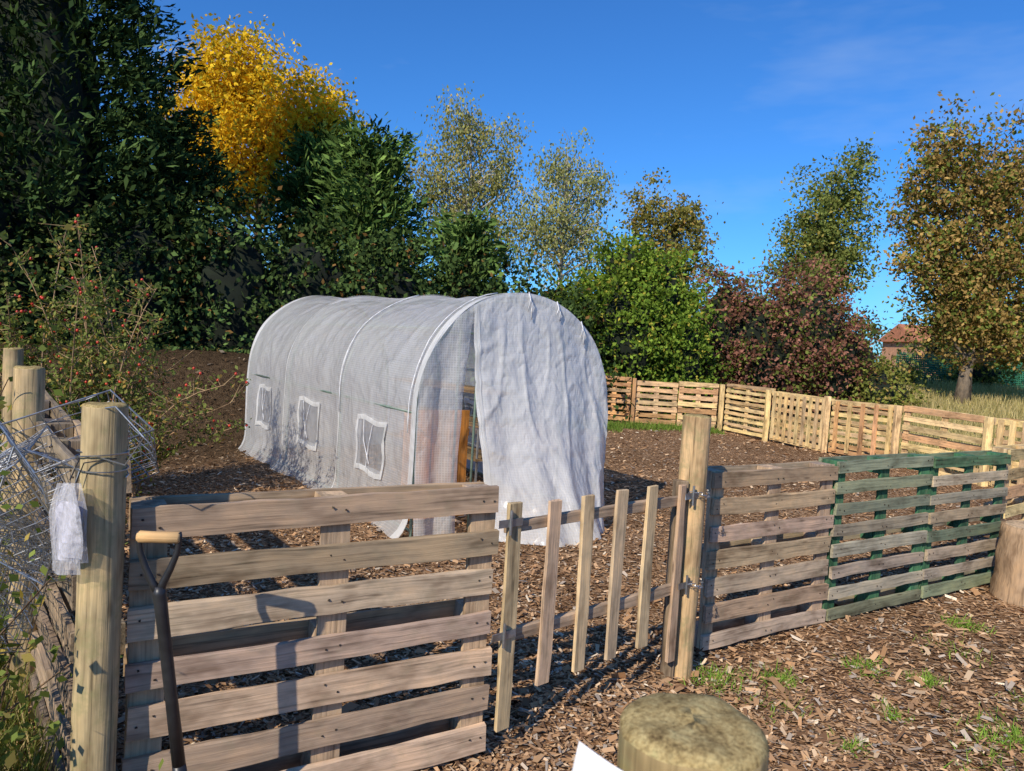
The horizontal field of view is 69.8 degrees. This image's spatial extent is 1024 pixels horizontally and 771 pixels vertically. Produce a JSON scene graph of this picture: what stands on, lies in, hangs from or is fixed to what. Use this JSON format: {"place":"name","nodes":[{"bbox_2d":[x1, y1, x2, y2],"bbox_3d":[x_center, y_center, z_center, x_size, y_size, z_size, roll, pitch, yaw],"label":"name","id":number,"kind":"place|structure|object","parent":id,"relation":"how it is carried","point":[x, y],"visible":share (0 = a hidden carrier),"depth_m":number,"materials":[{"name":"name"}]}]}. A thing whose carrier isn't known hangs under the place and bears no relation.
{"place":"outdoors","nodes":[
{"label":"outdoors","id":0,"kind":"place"},
{"bbox_2d":[0,555,65,770],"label":"rough grass","id":1,"kind":"structure","parent":0,"point":[9,725],"depth_m":2.55,"materials":[{"name":"green plant"}]},
{"bbox_2d":[0,342,1023,770],"bbox_3d":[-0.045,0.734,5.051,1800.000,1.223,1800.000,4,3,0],"label":"ground","id":2,"kind":"structure","parent":0,"point":[218,362],"depth_m":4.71,"materials":[{"name":"brown wood"}]},
{"bbox_2d":[0,347,23,565],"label":"round fence post","id":3,"kind":"object","parent":2,"relation":"on","point":[13,357],"visible":0.29,"depth_m":4.59,"materials":[{"name":"brown wood"}]},
{"bbox_2d":[5,365,45,704],"bbox_3d":[-1.971,0.634,2.979,0.115,1.432,0.116,4,3,0],"label":"round fence post","id":4,"kind":"object","parent":2,"relation":"on","point":[28,395],"visible":0.41,"depth_m":2.92,"materials":[{"name":"brown wood"}]},
{"bbox_2d":[0,421,22,468],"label":"wire basket","id":5,"kind":"object","parent":4,"relation":"attached to","point":[8,440],"visible":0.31,"depth_m":2.66,"materials":[{"name":"metal"}]},
{"bbox_2d":[10,390,71,656],"bbox_3d":[-2.545,0.620,3.913,0.159,1.110,1.845,1,4,-36],"label":"pallet fence panel","id":6,"kind":"object","parent":2,"relation":"on","point":[51,402],"visible":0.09,"depth_m":3.74,"materials":[{"name":"brown wood"}]},
{"bbox_2d":[0,224,149,704],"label":"bramble","id":7,"kind":"object","parent":2,"relation":"on","point":[42,348],"visible":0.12,"depth_m":3.21,"materials":[{"name":"green plant"}]},
{"bbox_2d":[29,419,131,770],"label":"pallet fence panel","id":8,"kind":"object","parent":2,"relation":"on","point":[60,600],"visible":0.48,"depth_m":2.52,"materials":[{"name":"brown wood"}]},
{"bbox_2d":[0,512,48,627],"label":"wire basket","id":9,"kind":"object","parent":8,"relation":"attached to","point":[19,608],"visible":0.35,"depth_m":2.55,"materials":[{"name":"metal"}]},
{"bbox_2d":[0,511,58,653],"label":"wire basket","id":10,"kind":"object","parent":8,"relation":"attached to","point":[42,547],"visible":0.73,"depth_m":2.29,"materials":[{"name":"metal"}]},
{"bbox_2d":[0,425,76,574],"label":"wire basket","id":11,"kind":"object","parent":8,"relation":"attached to","point":[30,443],"visible":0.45,"depth_m":2.39,"materials":[{"name":"metal"}]},
{"bbox_2d":[0,446,79,585],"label":"wire basket","id":12,"kind":"object","parent":8,"relation":"attached to","point":[53,458],"visible":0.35,"depth_m":2.35,"materials":[{"name":"metal"}]},
{"bbox_2d":[0,389,158,514],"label":"wire basket","id":13,"kind":"object","parent":8,"relation":"attached to","point":[31,472],"visible":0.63,"depth_m":2.43,"materials":[{"name":"metal"}]},
{"bbox_2d":[0,470,163,770],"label":"bramble","id":14,"kind":"object","parent":2,"relation":"on","point":[8,759],"visible":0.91,"depth_m":2.16,"materials":[{"name":"green plant"}]},
{"bbox_2d":[0,270,168,524],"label":"bramble","id":15,"kind":"object","parent":2,"relation":"on","point":[51,380],"visible":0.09,"depth_m":5.14,"materials":[{"name":"green plant"}]},
{"bbox_2d":[70,402,128,770],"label":"round fence post","id":16,"kind":"object","parent":2,"relation":"on","point":[97,642],"visible":0.98,"depth_m":2.07,"materials":[{"name":"brown wood"}]},
{"bbox_2d":[50,457,127,572],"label":"plastic document sleeves","id":17,"kind":"object","parent":16,"relation":"attached to","point":[69,514],"visible":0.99,"depth_m":2.00,"materials":[{"name":"white plastic"},{"name":"paper"}]},
{"bbox_2d":[75,406,144,477],"bbox_3d":[-1.133,0.158,2.054,0.136,0.214,0.221,1,4,-42],"label":"fencing wire","id":18,"kind":"object","parent":16,"relation":"attached to","point":[99,456],"visible":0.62,"depth_m":2.03,"materials":[{"name":"metal"}]},
{"bbox_2d":[0,0,227,345],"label":"leylandii conifer","id":19,"kind":"object","parent":2,"relation":"on","point":[52,113],"visible":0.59,"depth_m":12.03,"materials":[{"name":"green plant"}]},
{"bbox_2d":[0,211,251,496],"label":"rose hip bush","id":20,"kind":"object","parent":2,"relation":"on","point":[115,377],"visible":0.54,"depth_m":6.20,"materials":[{"name":"green plant"}]},
{"bbox_2d":[136,530,186,770],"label":"garden spade","id":21,"kind":"object","parent":2,"relation":"on","point":[176,743],"visible":1,"depth_m":2.00,"materials":[{"name":"black metal"}]},
{"bbox_2d":[62,85,277,342],"bbox_3d":[-6.469,-3.007,13.644,4.782,4.683,4.233,4,3,0],"label":"leylandii conifer","id":22,"kind":"object","parent":2,"relation":"on","point":[206,172],"visible":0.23,"depth_m":13.38,"materials":[{"name":"green plant"}]},
{"bbox_2d":[147,11,372,250],"bbox_3d":[-7.087,-5.633,20.043,6.748,9.068,4.575,4,3,0],"label":"golden yellow tree","id":23,"kind":"object","parent":2,"relation":"on","point":[252,117],"visible":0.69,"depth_m":19.28,"materials":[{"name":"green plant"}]},
{"bbox_2d":[254,118,359,274],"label":"conifer tree","id":24,"kind":"object","parent":2,"relation":"on","point":[294,186],"visible":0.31,"depth_m":16.76,"materials":[{"name":"green plant"}]},
{"bbox_2d":[121,482,498,770],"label":"pallet fence panel","id":25,"kind":"object","parent":2,"relation":"on","point":[210,638],"visible":0.94,"depth_m":2.49,"materials":[{"name":"brown wood"}]},
{"bbox_2d":[0,132,670,418],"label":"overgrown dark hedge","id":26,"kind":"object","parent":2,"relation":"on","point":[231,294],"visible":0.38,"depth_m":12.71,"materials":[{"name":"green plant"}]},
{"bbox_2d":[269,113,432,234],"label":"olive green tree","id":27,"kind":"object","parent":2,"relation":"on","point":[404,174],"visible":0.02,"depth_m":20.66,"materials":[{"name":"green plant"}]},
{"bbox_2d":[298,112,451,294],"bbox_3d":[-3.090,-3.057,16.235,4.157,5.477,3.948,4,3,0],"label":"conifer tree","id":28,"kind":"object","parent":2,"relation":"on","point":[370,191],"visible":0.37,"depth_m":15.54,"materials":[{"name":"green plant"}]},
{"bbox_2d":[238,292,607,546],"bbox_3d":[-1.067,0.033,7.911,2.261,2.090,5.414,1,4,-35],"label":"polytunnel greenhouse","id":29,"kind":"object","parent":2,"relation":"on","point":[325,375],"visible":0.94,"depth_m":6.36,"materials":[{"name":"plastic"}]},
{"bbox_2d":[413,296,493,535],"bbox_3d":[-0.447,0.235,5.913,0.685,1.975,0.105,1,4,-35],"label":"door panel","id":30,"kind":"structure","parent":29,"relation":"in","point":[439,408],"depth_m":5.88,"materials":[{"name":"plastic"}]},
{"bbox_2d":[408,410,469,520],"bbox_3d":[-0.675,0.687,6.401,0.682,0.953,0.050,1,4,-35],"label":"slatted wooden panel","id":31,"kind":"object","parent":2,"relation":"on","point":[462,454],"visible":0.07,"depth_m":6.53,"materials":[{"name":"brown wood"}]},
{"bbox_2d":[410,378,482,481],"bbox_3d":[-0.773,0.508,8.595,0.486,1.100,2.104,1,4,-35],"label":"greenhouse shelving","id":32,"kind":"object","parent":2,"relation":"on","point":[477,457],"visible":0.13,"depth_m":7.86,"materials":[{"name":"brown wood"}]},
{"bbox_2d":[393,81,538,280],"bbox_3d":[-1.404,-4.280,21.870,4.615,8.978,3.280,4,3,0],"label":"silver birch tree","id":33,"kind":"object","parent":2,"relation":"on","point":[464,200],"visible":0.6,"depth_m":21.48,"materials":[{"name":"green plant"}]},
{"bbox_2d":[419,204,520,415],"bbox_3d":[-1.210,-1.558,15.485,3.340,4.563,3.989,4,3,0],"label":"conifer tree","id":34,"kind":"object","parent":2,"relation":"on","point":[466,235],"visible":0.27,"depth_m":15.09,"materials":[{"name":"green plant"}]},
{"bbox_2d":[496,127,629,291],"bbox_3d":[1.460,-3.672,22.214,4.067,8.180,3.150,4,3,0],"label":"silver birch tree","id":35,"kind":"object","parent":2,"relation":"on","point":[561,238],"visible":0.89,"depth_m":21.87,"materials":[{"name":"green plant"}]},
{"bbox_2d":[606,376,631,420],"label":"pallet fence panel","id":36,"kind":"object","parent":2,"relation":"on","point":[617,398],"visible":0.55,"depth_m":16.24,"materials":[{"name":"brown wood"}]},
{"bbox_2d":[630,378,636,421],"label":"square timber post","id":37,"kind":"object","parent":2,"relation":"on","point":[633,395],"visible":0.81,"depth_m":15.98,"materials":[{"name":"brown wood"}]},
{"bbox_2d":[537,227,741,419],"bbox_3d":[2.940,-1.466,17.270,5.474,4.664,3.402,4,3,0],"label":"green sycamore shrub","id":38,"kind":"object","parent":2,"relation":"on","point":[633,284],"visible":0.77,"depth_m":16.97,"materials":[{"name":"green plant"}]},
{"bbox_2d":[634,380,678,424],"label":"pallet fence panel","id":39,"kind":"object","parent":2,"relation":"on","point":[655,403],"visible":0.96,"depth_m":15.99,"materials":[{"name":"brown wood"}]},
{"bbox_2d":[605,167,727,399],"bbox_3d":[4.938,-3.219,23.765,3.720,7.571,3.325,2,4,-21],"label":"olive brown tree","id":40,"kind":"object","parent":2,"relation":"on","point":[675,228],"visible":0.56,"depth_m":23.44,"materials":[{"name":"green plant"}]},
{"bbox_2d":[607,418,726,435],"bbox_3d":[2.591,0.834,14.963,3.648,0.209,2.664,4,3,0],"label":"grass strip","id":41,"kind":"object","parent":2,"relation":"on","point":[612,425],"depth_m":15.14,"materials":[{"name":"green plant"}]},
{"bbox_2d":[673,414,711,679],"bbox_3d":[0.876,0.824,3.671,0.141,1.366,0.140,6,4,40],"label":"round gate post","id":42,"kind":"object","parent":2,"relation":"on","point":[694,453],"visible":0.71,"depth_m":3.60,"materials":[{"name":"brown wood"}]},
{"bbox_2d":[491,484,698,732],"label":"picket gate","id":43,"kind":"structure","parent":42,"relation":"attached to","point":[515,524],"depth_m":3.11,"materials":[{"name":"brown wood"}]},
{"bbox_2d":[660,479,688,678],"bbox_3d":[0.797,0.978,3.624,0.067,1.033,0.063,4,3,0],"label":"gate stop post","id":44,"kind":"object","parent":42,"relation":"attached to","point":[666,669],"visible":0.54,"depth_m":3.61,"materials":[{"name":"brown wood"}]},
{"bbox_2d":[617,693,768,770],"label":"round timber post","id":45,"kind":"object","parent":2,"relation":"on","point":[677,732],"visible":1,"depth_m":0.60,"materials":[{"name":"brown wood"}]},
{"bbox_2d":[572,741,622,770],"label":"laminated label","id":46,"kind":"object","parent":45,"relation":"attached to","point":[587,758],"visible":1,"depth_m":0.60,"materials":[{"name":"white plastic"}]},
{"bbox_2d":[676,381,718,427],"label":"pallet fence panel","id":47,"kind":"object","parent":2,"relation":"on","point":[698,391],"visible":0.86,"depth_m":15.91,"materials":[{"name":"brown wood"}]},
{"bbox_2d":[503,269,928,411],"bbox_3d":[4.642,-1.379,21.440,15.072,4.180,4.255,4,3,0],"label":"mixed background hedge","id":48,"kind":"object","parent":2,"relation":"on","point":[873,331],"visible":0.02,"depth_m":21.13,"materials":[{"name":"green plant"}]},
{"bbox_2d":[717,384,724,430],"bbox_3d":[4.478,0.496,15.736,0.090,1.043,0.093,4,3,0],"label":"square timber post","id":49,"kind":"object","parent":2,"relation":"on","point":[721,405],"visible":0.81,"depth_m":15.70,"materials":[{"name":"brown wood"}]},
{"bbox_2d":[723,384,775,437],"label":"pallet fence panel","id":50,"kind":"object","parent":2,"relation":"on","point":[746,409],"visible":0.89,"depth_m":15.08,"materials":[{"name":"brown wood"}]},
{"bbox_2d":[694,461,838,650],"bbox_3d":[1.455,0.945,4.237,1.065,0.977,0.160,1,4,-32],"label":"pallet fence panel","id":51,"kind":"object","parent":2,"relation":"on","point":[768,540],"visible":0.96,"depth_m":4.16,"materials":[{"name":"brown wood"}]},
{"bbox_2d":[762,390,771,440],"bbox_3d":[4.993,0.603,14.389,0.087,1.046,0.093,4,3,0],"label":"square timber post","id":52,"kind":"object","parent":2,"relation":"on","point":[766,415],"visible":0.84,"depth_m":14.35,"materials":[{"name":"brown wood"}]},
{"bbox_2d":[685,251,892,419],"bbox_3d":[6.812,-1.336,19.439,6.388,4.530,3.668,4,3,0],"label":"red leaved shrub","id":53,"kind":"object","parent":2,"relation":"on","point":[807,336],"visible":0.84,"depth_m":18.90,"materials":[{"name":"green plant"}]},
{"bbox_2d":[769,391,834,451],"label":"pallet fence panel","id":54,"kind":"object","parent":2,"relation":"on","point":[798,435],"visible":0.95,"depth_m":13.65,"materials":[{"name":"brown wood"}]},
{"bbox_2d":[749,132,894,312],"bbox_3d":[11.670,-4.827,27.673,5.101,9.342,3.995,4,3,0],"label":"tall poplar tree","id":55,"kind":"object","parent":2,"relation":"on","point":[825,232],"visible":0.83,"depth_m":27.26,"materials":[{"name":"green plant"}]},
{"bbox_2d":[820,396,830,452],"bbox_3d":[5.537,0.714,12.963,0.090,1.056,0.088,4,3,0],"label":"square timber post","id":56,"kind":"object","parent":2,"relation":"on","point":[825,420],"visible":0.83,"depth_m":12.93,"materials":[{"name":"brown wood"}]},
{"bbox_2d":[678,612,1023,770],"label":"grass tufts","id":57,"kind":"object","parent":2,"relation":"on","point":[931,679],"visible":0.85,"depth_m":3.61,"materials":[{"name":"green plant"}]},
{"bbox_2d":[828,399,904,455],"bbox_3d":[5.909,0.745,12.300,0.180,0.962,1.394,2,4,-21],"label":"pallet fence panel","id":58,"kind":"object","parent":2,"relation":"on","point":[873,429],"visible":0.91,"depth_m":12.28,"materials":[{"name":"brown wood"}]},
{"bbox_2d":[819,453,933,620],"bbox_3d":[2.357,0.957,4.798,1.054,0.998,0.159,1,4,-32],"label":"pallet fence panel","id":59,"kind":"object","parent":2,"relation":"on","point":[874,591],"visible":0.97,"depth_m":4.74,"materials":[{"name":"green wood"}]},
{"bbox_2d":[890,405,901,453],"bbox_3d":[6.060,0.834,11.600,0.088,1.041,0.092,4,3,0],"label":"square timber post","id":60,"kind":"object","parent":2,"relation":"on","point":[896,425],"visible":0.66,"depth_m":11.56,"materials":[{"name":"brown wood"}]},
{"bbox_2d":[882,342,935,374],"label":"walls","id":61,"kind":"structure","parent":2,"relation":"on","point":[892,349],"depth_m":78.14,"materials":[{"name":"brick"}]},
{"bbox_2d":[838,351,1023,424],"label":"scrub","id":62,"kind":"object","parent":2,"relation":"on","point":[894,391],"visible":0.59,"depth_m":19.84,"materials":[{"name":"green plant"}]},
{"bbox_2d":[860,90,1023,403],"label":"autumn sycamore tree","id":63,"kind":"object","parent":2,"relation":"on","point":[977,314],"visible":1,"depth_m":21.69,"materials":[{"name":"brown plant"}]},
{"bbox_2d":[901,405,995,484],"bbox_3d":[6.444,0.867,10.920,0.159,1.007,1.419,2,4,-21],"label":"pallet fence panel","id":64,"kind":"object","parent":2,"relation":"on","point":[943,443],"visible":0.61,"depth_m":10.91,"materials":[{"name":"brown wood"}]},
{"bbox_2d":[892,309,1023,386],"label":"mixed background hedge","id":65,"kind":"object","parent":2,"relation":"on","point":[922,349],"visible":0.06,"depth_m":34.52,"materials":[{"name":"green plant"}]},
{"bbox_2d":[896,352,1023,387],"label":"hedge","id":66,"kind":"object","parent":2,"relation":"on","point":[933,365],"visible":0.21,"depth_m":30.34,"materials":[{"name":"green plant"}]},
{"bbox_2d":[918,450,1010,598],"bbox_3d":[3.258,0.986,5.357,1.060,0.991,0.158,1,4,-32],"label":"pallet fence panel","id":67,"kind":"object","parent":2,"relation":"on","point":[960,573],"visible":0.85,"depth_m":5.29,"materials":[{"name":"green wood"}]},
{"bbox_2d":[978,417,993,486],"bbox_3d":[6.585,0.949,10.201,0.088,1.031,0.093,4,3,0],"label":"square timber post","id":68,"kind":"object","parent":2,"relation":"on","point":[987,432],"visible":0.6,"depth_m":10.16,"materials":[{"name":"brown wood"}]},
{"bbox_2d":[979,444,1023,558],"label":"pallet fence panel","id":69,"kind":"object","parent":2,"relation":"on","point":[1013,500],"visible":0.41,"depth_m":5.77,"materials":[{"name":"brown wood"}]},
{"bbox_2d":[989,520,1023,606],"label":"cut log","id":70,"kind":"object","parent":2,"relation":"on","point":[1007,582],"visible":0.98,"depth_m":5.16,"materials":[{"name":"brown wood"}]},
{"bbox_2d":[991,418,1023,486],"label":"pallet fence panel","id":71,"kind":"object","parent":2,"relation":"on","point":[1012,433],"visible":0.5,"depth_m":9.91,"materials":[{"name":"brown wood"}]},
{"bbox_2d":[87,0,1023,361],"label":"sky","id":72,"kind":"structure","parent":0,"point":[727,97],"materials":[{"name":"blue"}]},
{"bbox_2d":[687,579,702,588],"bbox_3d":[0.862,0.975,3.659,0.184,0.035,0.184,4,3,0],"label":"gate chain","id":73,"kind":"object","parent":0,"point":[701,586],"visible":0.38,"depth_m":3.59,"materials":[{"name":"silver metal"}]},
{"bbox_2d":[688,488,709,497],"bbox_3d":[0.889,0.526,3.633,0.184,0.035,0.184,4,3,0],"label":"gate chain","id":74,"kind":"object","parent":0,"point":[707,496],"visible":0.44,"depth_m":3.57,"materials":[{"name":"silver metal"}]},
{"bbox_2d":[705,378,1023,481],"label":"dry meadow grass","id":75,"kind":"structure","parent":0,"point":[1015,391],"depth_m":20.78,"materials":[{"name":"beige plant"}]},
{"bbox_2d":[877,324,931,341],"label":"roof","id":76,"kind":"structure","parent":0,"point":[896,335],"depth_m":76.80,"materials":[{"name":"tile"}]}
]}

